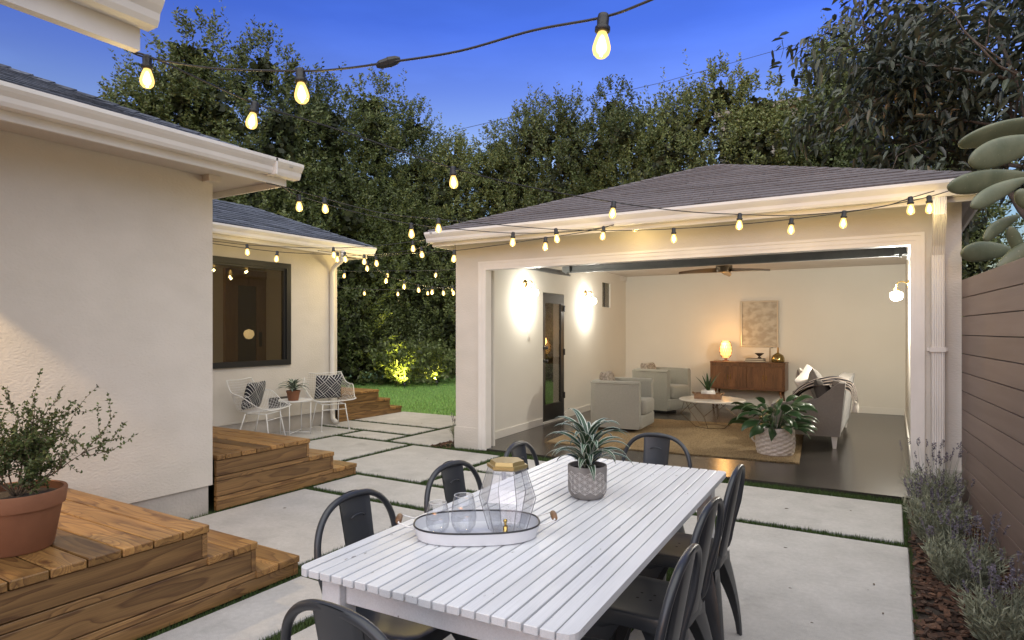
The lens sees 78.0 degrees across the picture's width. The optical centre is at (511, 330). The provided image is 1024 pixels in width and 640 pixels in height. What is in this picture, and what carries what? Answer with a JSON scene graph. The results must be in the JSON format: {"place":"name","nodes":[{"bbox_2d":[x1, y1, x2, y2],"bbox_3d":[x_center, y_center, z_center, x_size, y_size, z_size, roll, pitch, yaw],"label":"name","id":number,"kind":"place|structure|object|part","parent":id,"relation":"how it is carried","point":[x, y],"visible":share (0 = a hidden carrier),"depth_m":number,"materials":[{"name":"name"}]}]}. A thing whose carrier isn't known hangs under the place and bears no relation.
{"place":"outdoors","nodes":[
{"label":"outdoors","id":0,"kind":"place"},
{"bbox_2d":[341,372,552,415],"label":"lawn","id":1,"kind":"structure","parent":0,"point":[429,396],"depth_m":13.75,"materials":[{"name":"green plant"}]},
{"bbox_2d":[237,53,408,386],"bbox_3d":[-5.095,-2.345,16.550,4.526,9.621,4.178,0,0,-21],"label":"hedge tree","id":2,"kind":"object","parent":1,"relation":"on","point":[340,220],"visible":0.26,"depth_m":16.16,"materials":[{"name":"green plant"}]},
{"bbox_2d":[312,63,426,383],"bbox_3d":[-4.568,-2.597,17.863,4.176,9.490,4.015,0,0,21],"label":"hedge tree","id":3,"kind":"object","parent":1,"relation":"on","point":[374,110],"visible":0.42,"depth_m":17.34,"materials":[{"name":"green plant"}]},
{"bbox_2d":[357,335,441,385],"bbox_3d":[-2.875,0.892,16.542,2.049,1.559,2.331,0,0,31],"label":"shrub","id":4,"kind":"object","parent":1,"relation":"on","point":[402,369],"visible":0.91,"depth_m":16.29,"materials":[{"name":"green plant"}]},
{"bbox_2d":[357,68,463,380],"bbox_3d":[-3.102,-2.613,19.028,4.130,9.811,3.775,0,0,-26],"label":"hedge tree","id":5,"kind":"object","parent":1,"relation":"on","point":[417,132],"visible":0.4,"depth_m":18.45,"materials":[{"name":"green plant"}]},
{"bbox_2d":[392,336,455,385],"bbox_3d":[-2.107,0.895,17.148,2.370,1.565,2.423,0,0,-5],"label":"shrub","id":6,"kind":"object","parent":1,"relation":"on","point":[445,374],"visible":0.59,"depth_m":16.78,"materials":[{"name":"green plant"}]},
{"bbox_2d":[545,339,552,381],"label":"shrub","id":7,"kind":"object","parent":1,"relation":"on","point":[548,371],"visible":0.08,"depth_m":17.84,"materials":[{"name":"green plant"}]},
{"bbox_2d":[0,0,1023,317],"label":"sky","id":8,"kind":"structure","parent":0,"point":[476,86],"materials":[{"name":"blue"}]},
{"bbox_2d":[136,412,906,639],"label":"turf base","id":9,"kind":"object","parent":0,"point":[211,496],"visible":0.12,"depth_m":4.35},
{"bbox_2d":[0,488,299,639],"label":"timber steps","id":10,"kind":"structure","parent":9,"relation":"on","point":[101,568],"depth_m":3.02,"materials":[{"name":"brown wood"}]},
{"bbox_2d":[0,368,138,557],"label":"terracotta planter","id":11,"kind":"object","parent":10,"relation":"on","point":[30,508],"visible":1,"depth_m":2.88,"materials":[{"name":"ceramic"}]},
{"bbox_2d":[213,426,356,510],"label":"timber steps","id":12,"kind":"structure","parent":9,"relation":"on","point":[250,466],"depth_m":5.57,"materials":[{"name":"brown wood"}]},
{"bbox_2d":[148,412,913,639],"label":"patio paving","id":13,"kind":"structure","parent":0,"point":[798,585],"depth_m":4.30,"materials":[{"name":"concrete"}]},
{"bbox_2d":[226,377,291,434],"bbox_3d":[-3.302,1.042,8.267,0.581,0.816,0.757,0,0,9],"label":"wire chair","id":14,"kind":"object","parent":13,"relation":"on","point":[258,410],"visible":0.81,"depth_m":8.21,"materials":[{"name":"white metal"}]},
{"bbox_2d":[241,380,265,409],"bbox_3d":[-3.384,0.850,8.291,0.170,0.356,0.400,0,0,9],"label":"pillow","id":15,"kind":"object","parent":14,"relation":"on","point":[254,393],"visible":0.94,"depth_m":8.19,"materials":[{"name":"fabric"}]},
{"bbox_2d":[278,398,312,435],"bbox_3d":[-3.024,1.208,8.839,0.464,0.484,0.464,0,0,31],"label":"side table","id":16,"kind":"object","parent":13,"relation":"on","point":[301,400],"visible":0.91,"depth_m":8.82,"materials":[{"name":"white metal"}]},
{"bbox_2d":[279,379,308,400],"bbox_3d":[-3.046,0.823,8.810,0.460,0.311,0.434,0,0,-9],"label":"potted plant","id":17,"kind":"object","parent":16,"relation":"on","point":[293,393],"visible":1,"depth_m":8.76,"materials":[{"name":"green plant"}]},
{"bbox_2d":[303,371,355,431],"bbox_3d":[-2.699,1.042,9.360,0.757,0.816,0.581,0,0,-35],"label":"wire chair","id":18,"kind":"object","parent":13,"relation":"on","point":[321,401],"visible":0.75,"depth_m":9.39,"materials":[{"name":"white metal"}]},
{"bbox_2d":[314,374,342,398],"bbox_3d":[-2.717,0.835,9.366,0.400,0.359,0.162,0,0,-35],"label":"pillow","id":19,"kind":"object","parent":18,"relation":"on","point":[328,386],"visible":1,"depth_m":9.31,"materials":[{"name":"fabric"}]},
{"bbox_2d":[280,599,388,639],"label":"metal chair","id":20,"kind":"object","parent":13,"relation":"on","point":[334,621],"visible":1,"depth_m":1.38,"materials":[{"name":"grey paint"}]},
{"bbox_2d":[337,387,401,421],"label":"timber steps","id":21,"kind":"structure","parent":13,"relation":"on","point":[365,403],"depth_m":10.50,"materials":[{"name":"brown wood"}]},
{"bbox_2d":[314,488,476,639],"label":"metal chair","id":22,"kind":"object","parent":13,"relation":"on","point":[356,514],"visible":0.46,"depth_m":2.27,"materials":[{"name":"grey paint"}]},
{"bbox_2d":[424,460,482,512],"bbox_3d":[-0.087,1.026,2.788,0.490,0.847,0.436,0,0,32],"label":"metal chair","id":23,"kind":"object","parent":13,"relation":"on","point":[452,475],"visible":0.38,"depth_m":2.90,"materials":[{"name":"grey paint"}]},
{"bbox_2d":[301,455,725,639],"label":"dining table","id":24,"kind":"object","parent":13,"relation":"on","point":[574,569],"visible":0.86,"depth_m":1.92,"materials":[{"name":"white paint"}]},
{"bbox_2d":[395,509,557,546],"bbox_3d":[-0.120,0.664,2.170,0.553,0.070,0.275,0,0,-4],"label":"serving tray","id":25,"kind":"object","parent":24,"relation":"on","point":[439,534],"visible":1,"depth_m":2.21,"materials":[{"name":"white metal"}]},
{"bbox_2d":[426,500,449,529],"bbox_3d":[-0.254,0.641,2.166,0.082,0.106,0.082,0,0,31],"label":"wine glass","id":26,"kind":"object","parent":25,"relation":"in","point":[439,504],"visible":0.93,"depth_m":2.16,"materials":[{"name":"clear glass"}]},
{"bbox_2d":[451,492,476,532],"bbox_3d":[-0.165,0.628,2.166,0.088,0.131,0.088,0,0,31],"label":"wine glass","id":27,"kind":"object","parent":25,"relation":"in","point":[451,510],"visible":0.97,"depth_m":2.16,"materials":[{"name":"clear glass"}]},
{"bbox_2d":[479,457,535,531],"bbox_3d":[-0.017,0.570,2.186,0.176,0.243,0.203,0,0,41],"label":"drink dispenser","id":28,"kind":"object","parent":25,"relation":"on","point":[506,464],"visible":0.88,"depth_m":2.15,"materials":[{"name":"clear glass"}]},
{"bbox_2d":[547,408,633,499],"bbox_3d":[0.325,0.521,2.669,0.349,0.356,0.326,0,0,-28],"label":"table planter","id":29,"kind":"object","parent":24,"relation":"on","point":[587,475],"visible":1,"depth_m":2.62,"materials":[{"name":"plant"}]},
{"bbox_2d":[501,441,538,479],"bbox_3d":[0.233,1.026,3.317,0.490,0.847,0.436,0,0,27],"label":"metal chair","id":30,"kind":"object","parent":13,"relation":"on","point":[517,449],"visible":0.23,"depth_m":3.44,"materials":[{"name":"grey paint"}]},
{"bbox_2d":[138,419,921,639],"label":"turf strips","id":31,"kind":"object","parent":13,"relation":"on","point":[779,487],"visible":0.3,"depth_m":5.48,"materials":[{"name":"green plant"}]},
{"bbox_2d":[580,543,701,639],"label":"metal chair","id":32,"kind":"object","parent":13,"relation":"on","point":[676,611],"visible":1,"depth_m":1.71,"materials":[{"name":"grey paint"}]},
{"bbox_2d":[584,496,723,639],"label":"metal chair","id":33,"kind":"object","parent":13,"relation":"on","point":[637,603],"visible":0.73,"depth_m":2.29,"materials":[{"name":"grey paint"}]},
{"bbox_2d":[621,432,691,586],"bbox_3d":[0.727,1.026,3.530,0.436,0.847,0.490,0,0,34],"label":"metal chair","id":34,"kind":"object","parent":13,"relation":"on","point":[656,447],"visible":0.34,"depth_m":3.71,"materials":[{"name":"grey paint"}]},
{"bbox_2d":[625,464,744,639],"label":"metal chair","id":35,"kind":"object","parent":13,"relation":"on","point":[669,554],"visible":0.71,"depth_m":2.82,"materials":[{"name":"grey paint"}]},
{"bbox_2d":[429,0,937,136],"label":"power line","id":36,"kind":"object","parent":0,"point":[648,85],"visible":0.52,"depth_m":29.99,"materials":[{"name":"black rubber"}]},
{"bbox_2d":[906,503,1017,639],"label":"planting bed","id":37,"kind":"object","parent":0,"point":[922,615],"depth_m":3.42,"materials":[{"name":"brown soil mulch"}]},
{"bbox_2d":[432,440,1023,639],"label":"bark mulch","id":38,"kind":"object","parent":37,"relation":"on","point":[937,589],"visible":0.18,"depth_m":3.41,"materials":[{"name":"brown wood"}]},
{"bbox_2d":[448,414,454,439],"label":"lavender","id":39,"kind":"object","parent":38,"relation":"on","point":[452,428],"visible":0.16,"depth_m":8.24,"materials":[{"name":"green plant"}]},
{"bbox_2d":[898,437,967,510],"bbox_3d":[3.394,1.165,5.091,0.507,0.591,0.505,0,0,31],"label":"lavender","id":40,"kind":"object","parent":38,"relation":"on","point":[951,487],"visible":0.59,"depth_m":5.03,"materials":[{"name":"green plant"}]},
{"bbox_2d":[901,466,982,543],"bbox_3d":[2.939,1.211,4.364,0.517,0.498,0.461,0,0,-26],"label":"lavender","id":41,"kind":"object","parent":38,"relation":"on","point":[926,515],"visible":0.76,"depth_m":4.34,"materials":[{"name":"green plant"}]},
{"bbox_2d":[919,501,1016,591],"bbox_3d":[2.575,1.232,3.607,0.462,0.457,0.480,0,0,7],"label":"lavender","id":42,"kind":"object","parent":38,"relation":"on","point":[956,568],"visible":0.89,"depth_m":3.56,"materials":[{"name":"green plant"}]},
{"bbox_2d":[947,542,1023,639],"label":"lavender","id":43,"kind":"object","parent":38,"relation":"on","point":[993,619],"visible":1,"depth_m":2.90,"materials":[{"name":"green plant"}]},
{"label":"ground","id":44,"kind":"structure","parent":0,"visible":0},
{"bbox_2d":[97,31,200,130],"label":"hedge tree","id":45,"kind":"object","parent":44,"relation":"on","point":[138,95],"visible":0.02,"depth_m":12.30,"materials":[{"name":"green plant"}]},
{"bbox_2d":[0,0,376,518],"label":"house","id":46,"kind":"structure","parent":44,"relation":"on","point":[143,301],"depth_m":4.54,"materials":[{"name":"paint"}]},
{"bbox_2d":[223,268,266,361],"bbox_3d":[-4.303,0.115,10.220,0.059,2.170,0.760,0,0,31],"label":"inner door","id":47,"kind":"structure","parent":46,"relation":"in","point":[244,291],"depth_m":10.19,"materials":[{"name":"beige wood"}]},
{"bbox_2d":[213,256,290,368],"bbox_3d":[-3.733,-0.231,8.347,0.075,1.453,1.945,0,0,31],"label":"window","id":48,"kind":"structure","parent":46,"relation":"in","point":[285,269],"depth_m":9.04,"materials":[{"name":"black"}]},
{"bbox_2d":[131,0,652,103],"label":"string light","id":49,"kind":"object","parent":46,"relation":"hanging from","point":[601,48],"visible":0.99,"depth_m":2.27,"materials":[{"name":"black rubber"}]},
{"bbox_2d":[337,269,452,277],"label":"string light","id":50,"kind":"object","parent":46,"relation":"hanging from","point":[387,272],"visible":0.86,"depth_m":11.98,"materials":[{"name":"white glass"}]},
{"bbox_2d":[341,285,455,295],"bbox_3d":[-2.113,-0.879,13.156,3.597,0.327,0.335,0,0,-16],"label":"string light","id":51,"kind":"object","parent":46,"relation":"hanging from","point":[364,293],"visible":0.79,"depth_m":13.19,"materials":[{"name":"black rubber"}]},
{"bbox_2d":[342,256,454,295],"bbox_3d":[-1.469,-0.847,10.660,0.204,0.474,3.549,0,0,38],"label":"string light","id":52,"kind":"object","parent":46,"relation":"hanging from","point":[404,283],"visible":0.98,"depth_m":10.28,"materials":[{"name":"black rubber"}]},
{"bbox_2d":[267,183,613,246],"bbox_3d":[-0.426,-0.994,5.900,3.511,0.329,0.502,0,0,-24],"label":"string light","id":53,"kind":"object","parent":46,"relation":"hanging from","point":[299,207],"visible":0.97,"depth_m":5.89,"materials":[{"name":"black rubber"}]},
{"bbox_2d":[132,52,933,229],"bbox_3d":[0.555,-1.012,4.280,5.278,0.396,1.174,0,0,-24],"label":"string light","id":54,"kind":"object","parent":46,"relation":"hanging from","point":[251,121],"visible":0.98,"depth_m":4.13,"materials":[{"name":"black rubber"}]},
{"bbox_2d":[271,183,948,242],"bbox_3d":[0.726,-0.989,5.528,5.267,0.345,1.292,0,0,1],"label":"string light","id":55,"kind":"object","parent":46,"relation":"hanging from","point":[929,208],"visible":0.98,"depth_m":5.63,"materials":[{"name":"black rubber"}]},
{"bbox_2d":[110,5,294,218],"bbox_3d":[-6.820,-2.280,13.719,4.015,8.746,4.179,0,0,-16],"label":"hedge tree","id":56,"kind":"object","parent":44,"relation":"on","point":[206,109],"visible":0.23,"depth_m":12.87,"materials":[{"name":"green plant"}]},
{"bbox_2d":[206,0,354,314],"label":"hedge tree","id":57,"kind":"object","parent":44,"relation":"on","point":[278,129],"visible":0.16,"depth_m":14.68,"materials":[{"name":"green plant"}]},
{"bbox_2d":[389,112,487,374],"bbox_3d":[-2.173,-2.202,20.245,4.178,9.258,4.534,0,0,16],"label":"hedge tree","id":58,"kind":"object","parent":44,"relation":"on","point":[448,297],"visible":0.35,"depth_m":19.09,"materials":[{"name":"green plant"}]},
{"bbox_2d":[434,117,527,373],"bbox_3d":[-0.928,-2.443,20.445,4.172,9.129,4.015,0,0,-31],"label":"hedge tree","id":59,"kind":"object","parent":44,"relation":"on","point":[490,171],"visible":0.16,"depth_m":19.74,"materials":[{"name":"green plant"}]},
{"bbox_2d":[480,82,575,377],"bbox_3d":[0.919,-2.647,19.943,4.117,10.384,4.178,0,0,11],"label":"hedge tree","id":60,"kind":"object","parent":44,"relation":"on","point":[525,133],"visible":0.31,"depth_m":19.27,"materials":[{"name":"green plant"}]},
{"bbox_2d":[520,81,619,380],"bbox_3d":[1.772,-2.657,18.916,4.130,9.918,4.160,0,0,-36],"label":"hedge tree","id":61,"kind":"object","parent":44,"relation":"on","point":[567,127],"visible":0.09,"depth_m":18.34,"materials":[{"name":"green plant"}]},
{"bbox_2d":[556,74,680,199],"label":"hedge tree","id":62,"kind":"object","parent":44,"relation":"on","point":[615,122],"visible":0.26,"depth_m":17.60,"materials":[{"name":"green plant"}]},
{"bbox_2d":[588,67,723,191],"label":"hedge tree","id":63,"kind":"object","parent":44,"relation":"on","point":[678,130],"visible":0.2,"depth_m":16.68,"materials":[{"name":"green plant"}]},
{"bbox_2d":[424,164,977,507],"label":"garage","id":64,"kind":"structure","parent":44,"relation":"on","point":[827,282],"depth_m":7.74,"materials":[{"name":"paint"}]},
{"bbox_2d":[214,239,425,257],"bbox_3d":[-2.491,-1.027,7.820,2.822,0.184,0.853,0,0,-8],"label":"string light","id":65,"kind":"object","parent":64,"relation":"attached to","point":[247,251],"visible":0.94,"depth_m":7.96,"materials":[{"name":"black rubber"}]},
{"bbox_2d":[213,243,429,264],"bbox_3d":[-2.452,-0.962,7.924,2.924,0.201,1.062,0,0,-8],"label":"string light","id":66,"kind":"object","parent":64,"relation":"attached to","point":[276,258],"visible":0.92,"depth_m":7.99,"materials":[{"name":"black rubber"}]},
{"bbox_2d":[318,228,636,265],"bbox_3d":[-0.774,-0.955,7.419,4.580,0.388,0.674,0,0,34],"label":"string light","id":67,"kind":"object","parent":64,"relation":"hanging from","point":[545,248],"visible":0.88,"depth_m":7.08,"materials":[{"name":"black rubber"}]},
{"bbox_2d":[523,279,538,297],"bbox_3d":[0.275,-0.596,9.000,0.221,0.264,0.170,0,0,34],"label":"wall sconce","id":68,"kind":"object","parent":64,"relation":"attached to","point":[532,292],"depth_m":8.94,"materials":[{"name":"white glass"}]},
{"bbox_2d":[543,293,564,424],"bbox_3d":[0.618,0.431,9.975,0.191,2.002,0.800,0,0,28],"label":"back door","id":69,"kind":"structure","parent":64,"relation":"in","point":[551,411],"depth_m":10.09,"materials":[{"name":"black wood"}]},
{"bbox_2d":[584,290,596,304],"bbox_3d":[1.379,-0.576,11.079,0.221,0.264,0.170,0,0,34],"label":"wall sconce","id":70,"kind":"object","parent":64,"relation":"attached to","point":[591,300],"depth_m":11.03,"materials":[{"name":"white glass"}]},
{"bbox_2d":[632,367,690,411],"bbox_3d":[2.668,1.056,11.300,0.809,0.753,0.836,0,0,-45],"label":"armchair","id":71,"kind":"object","parent":64,"relation":"on","point":[671,386],"visible":0.74,"depth_m":10.95,"materials":[{"name":"beige fabric"}]},
{"bbox_2d":[640,362,655,368],"bbox_3d":[2.490,0.750,11.465,0.400,0.323,0.204,0,0,-45],"label":"pillow","id":72,"kind":"object","parent":71,"relation":"on","point":[651,365],"visible":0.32,"depth_m":11.38,"materials":[{"name":"beige fabric"}]},
{"bbox_2d":[545,419,802,463],"bbox_3d":[2.340,1.425,8.624,2.946,0.015,2.762,0,0,26],"label":"jute rug","id":73,"kind":"object","parent":64,"relation":"on","point":[732,440],"visible":0.61,"depth_m":8.15,"materials":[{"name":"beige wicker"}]},
{"bbox_2d":[591,377,653,430],"bbox_3d":[1.615,1.065,9.190,0.804,0.710,0.778,0,0,27],"label":"armchair","id":74,"kind":"object","parent":73,"relation":"on","point":[626,403],"visible":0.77,"depth_m":8.86,"materials":[{"name":"beige fabric"}]},
{"bbox_2d":[599,371,615,380],"bbox_3d":[1.420,0.770,9.308,0.204,0.323,0.400,0,0,27],"label":"pillow","id":75,"kind":"object","parent":74,"relation":"on","point":[608,375],"visible":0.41,"depth_m":9.18,"materials":[{"name":"beige fabric"}]},
{"bbox_2d":[679,396,745,428],"bbox_3d":[2.946,1.214,9.320,0.936,0.409,0.936,0,0,31],"label":"coffee table","id":76,"kind":"object","parent":73,"relation":"on","point":[725,400],"visible":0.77,"depth_m":9.11,"materials":[{"name":"stone"}]},
{"bbox_2d":[692,391,723,399],"bbox_3d":[2.905,0.962,9.368,0.454,0.093,0.260,0,0,21],"label":"wicker tray","id":77,"kind":"object","parent":76,"relation":"on","point":[699,395],"visible":0.99,"depth_m":9.25,"materials":[{"name":"brown wicker"}]},
{"bbox_2d":[695,373,719,393],"bbox_3d":[2.933,0.795,9.361,0.329,0.400,0.387,0,0,-1],"label":"snake plant","id":78,"kind":"object","parent":77,"relation":"on","point":[708,385],"visible":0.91,"depth_m":9.33,"materials":[{"name":"green plant"}]},
{"bbox_2d":[728,395,818,455],"bbox_3d":[3.005,1.075,7.303,1.001,0.690,0.991,0,0,31],"label":"basket plant","id":79,"kind":"object","parent":73,"relation":"on","point":[773,438],"visible":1,"depth_m":7.16,"materials":[{"name":"green plant"}]},
{"bbox_2d":[528,246,909,275],"bbox_3d":[2.233,-0.940,7.835,4.596,0.160,2.480,0,0,31],"label":"overhead door","id":80,"kind":"structure","parent":64,"relation":"in","point":[892,251],"depth_m":8.42,"materials":[{"name":"metal"}]},
{"bbox_2d":[679,265,769,275],"bbox_3d":[3.087,-0.963,9.150,1.221,0.315,0.781,0,0,23],"label":"ceiling fan","id":81,"kind":"object","parent":64,"relation":"hanging from","point":[726,270],"visible":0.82,"depth_m":8.90,"materials":[{"name":"brown metal"}]},
{"bbox_2d":[710,360,788,406],"bbox_3d":[4.369,1.005,11.673,1.310,0.857,0.420,0,0,31],"label":"sideboard","id":82,"kind":"object","parent":64,"relation":"on","point":[759,376],"visible":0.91,"depth_m":11.49,"materials":[{"name":"brown wood"}]},
{"bbox_3d":[3.875,0.858,11.753,0.302,0.392,0.020,0,0,31],"label":"sliding door","id":83,"kind":"part","parent":82,"relation":"part of","materials":[{"name":"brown wood"}]},
{"bbox_2d":[719,341,731,360],"bbox_3d":[4.000,0.387,11.838,0.232,0.376,0.233,0,0,31],"label":"table lamp","id":84,"kind":"object","parent":82,"relation":"on","point":[725,349],"visible":1,"depth_m":11.76,"materials":[{"name":"yellow glass"}]},
{"bbox_3d":[4.139,0.858,11.594,0.302,0.392,0.020,0,0,31],"label":"sliding door","id":85,"kind":"part","parent":82,"relation":"part of","materials":[{"name":"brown wood"}]},
{"bbox_2d":[745,360,765,361],"bbox_3d":[4.439,0.559,11.538,0.340,0.031,0.200,0,0,27],"label":"book","id":86,"kind":"object","parent":82,"relation":"on","point":[755,360],"visible":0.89,"depth_m":11.45,"materials":[{"name":"beige paper"}]},
{"bbox_2d":[746,358,765,359],"bbox_3d":[4.439,0.526,11.538,0.310,0.031,0.200,0,0,33],"label":"book","id":87,"kind":"object","parent":86,"relation":"on","point":[755,358],"visible":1,"depth_m":11.46,"materials":[{"name":"beige paper"}]},
{"bbox_3d":[4.405,0.858,11.437,0.302,0.392,0.013,0,0,31],"label":"sliding door","id":88,"kind":"part","parent":82,"relation":"part of","materials":[{"name":"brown wood"}]},
{"bbox_3d":[4.669,0.858,11.278,0.302,0.392,0.013,0,0,31],"label":"sliding door","id":89,"kind":"part","parent":82,"relation":"part of","materials":[{"name":"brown wood"}]},
{"bbox_2d":[771,347,784,362],"bbox_3d":[4.779,0.441,11.367,0.223,0.268,0.223,0,0,-8],"label":"brass vase","id":90,"kind":"object","parent":82,"relation":"on","point":[777,357],"visible":0.99,"depth_m":11.29,"materials":[{"name":"gold metal"}]},
{"bbox_2d":[741,300,777,346],"bbox_3d":[4.611,-0.120,11.793,0.660,0.860,0.035,0,0,31],"label":"framed picture","id":91,"kind":"object","parent":64,"relation":"attached to","point":[759,323],"visible":0.96,"depth_m":11.79,"materials":[{"name":"beige"}]},
{"bbox_2d":[771,372,854,448],"bbox_3d":[4.157,1.022,8.646,0.830,0.820,2.100,0,0,31],"label":"sofa","id":92,"kind":"object","parent":64,"relation":"on","point":[832,405],"visible":0.56,"depth_m":7.65,"materials":[{"name":"taupe upholstery"},{"name":"white fabric"},{"name":"wood"}]},
{"bbox_2d":[796,368,805,399],"bbox_3d":[4.111,0.790,8.850,0.254,0.561,0.596,0,0,25],"label":"cushion","id":93,"kind":"object","parent":92,"relation":"on","point":[799,371],"visible":0.07,"depth_m":8.75,"materials":[{"name":"white fabric"}]},
{"bbox_2d":[794,364,813,400],"bbox_3d":[4.015,0.750,8.498,0.605,0.570,0.272,0,0,-45],"label":"cushion","id":94,"kind":"object","parent":92,"relation":"on","point":[801,379],"visible":0.34,"depth_m":8.37,"materials":[{"name":"white fabric"}]},
{"bbox_2d":[808,368,821,398],"bbox_3d":[3.999,0.770,8.239,0.257,0.568,0.594,0,0,21],"label":"cushion","id":95,"kind":"object","parent":92,"relation":"on","point":[814,374],"visible":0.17,"depth_m":8.15,"materials":[{"name":"white fabric"}]},
{"bbox_2d":[813,379,830,397],"bbox_3d":[3.909,0.830,7.897,0.241,0.471,0.513,0,0,35],"label":"cushion","id":96,"kind":"object","parent":92,"relation":"on","point":[819,391],"visible":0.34,"depth_m":7.76,"materials":[{"name":"grey fabric"}]},
{"bbox_2d":[792,376,858,412],"bbox_3d":[3.881,0.788,7.902,0.797,0.441,0.428,0,0,31],"label":"striped throw","id":97,"kind":"object","parent":92,"relation":"on","point":[827,380],"visible":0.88,"depth_m":7.78,"materials":[{"name":"grey fabric"}]},
{"bbox_2d":[890,279,908,300],"bbox_3d":[4.805,-0.496,7.846,0.208,0.264,0.145,0,0,31],"label":"wall sconce","id":98,"kind":"object","parent":64,"relation":"attached to","point":[896,294],"depth_m":7.82,"materials":[{"name":"white glass"}]},
{"bbox_2d":[676,49,791,169],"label":"hedge tree","id":99,"kind":"object","parent":44,"relation":"on","point":[720,97],"visible":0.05,"depth_m":16.13,"materials":[{"name":"green plant"}]},
{"bbox_2d":[714,95,839,161],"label":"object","id":100,"kind":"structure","parent":44,"relation":"on","point":[772,151],"depth_m":24.77,"materials":[{"name":"green plant"}]},
{"bbox_2d":[713,68,856,167],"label":"hedge tree","id":101,"kind":"object","parent":44,"relation":"on","point":[758,155],"visible":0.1,"depth_m":15.43,"materials":[{"name":"green plant"}]},
{"bbox_2d":[766,1,909,168],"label":"hedge tree","id":102,"kind":"object","parent":44,"relation":"on","point":[836,156],"visible":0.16,"depth_m":14.78,"materials":[{"name":"green plant"}]},
{"bbox_2d":[755,0,1023,245],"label":"broadleaf tree","id":103,"kind":"object","parent":44,"relation":"on","point":[930,67],"visible":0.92,"depth_m":8.92,"materials":[{"name":"green plant"}]},
{"bbox_2d":[845,10,1023,353],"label":"hedge tree","id":104,"kind":"object","parent":44,"relation":"on","point":[976,233],"visible":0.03,"depth_m":13.67,"materials":[{"name":"green plant"}]},
{"bbox_2d":[947,117,1023,266],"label":"prickly pear","id":105,"kind":"object","parent":44,"relation":"on","point":[998,144],"visible":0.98,"depth_m":4.34,"materials":[{"name":"green plant"}]},
{"bbox_2d":[962,257,1023,585],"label":"board fence","id":106,"kind":"object","parent":44,"relation":"on","point":[993,375],"visible":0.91,"depth_m":4.14,"materials":[{"name":"brown wood"}]}
]}

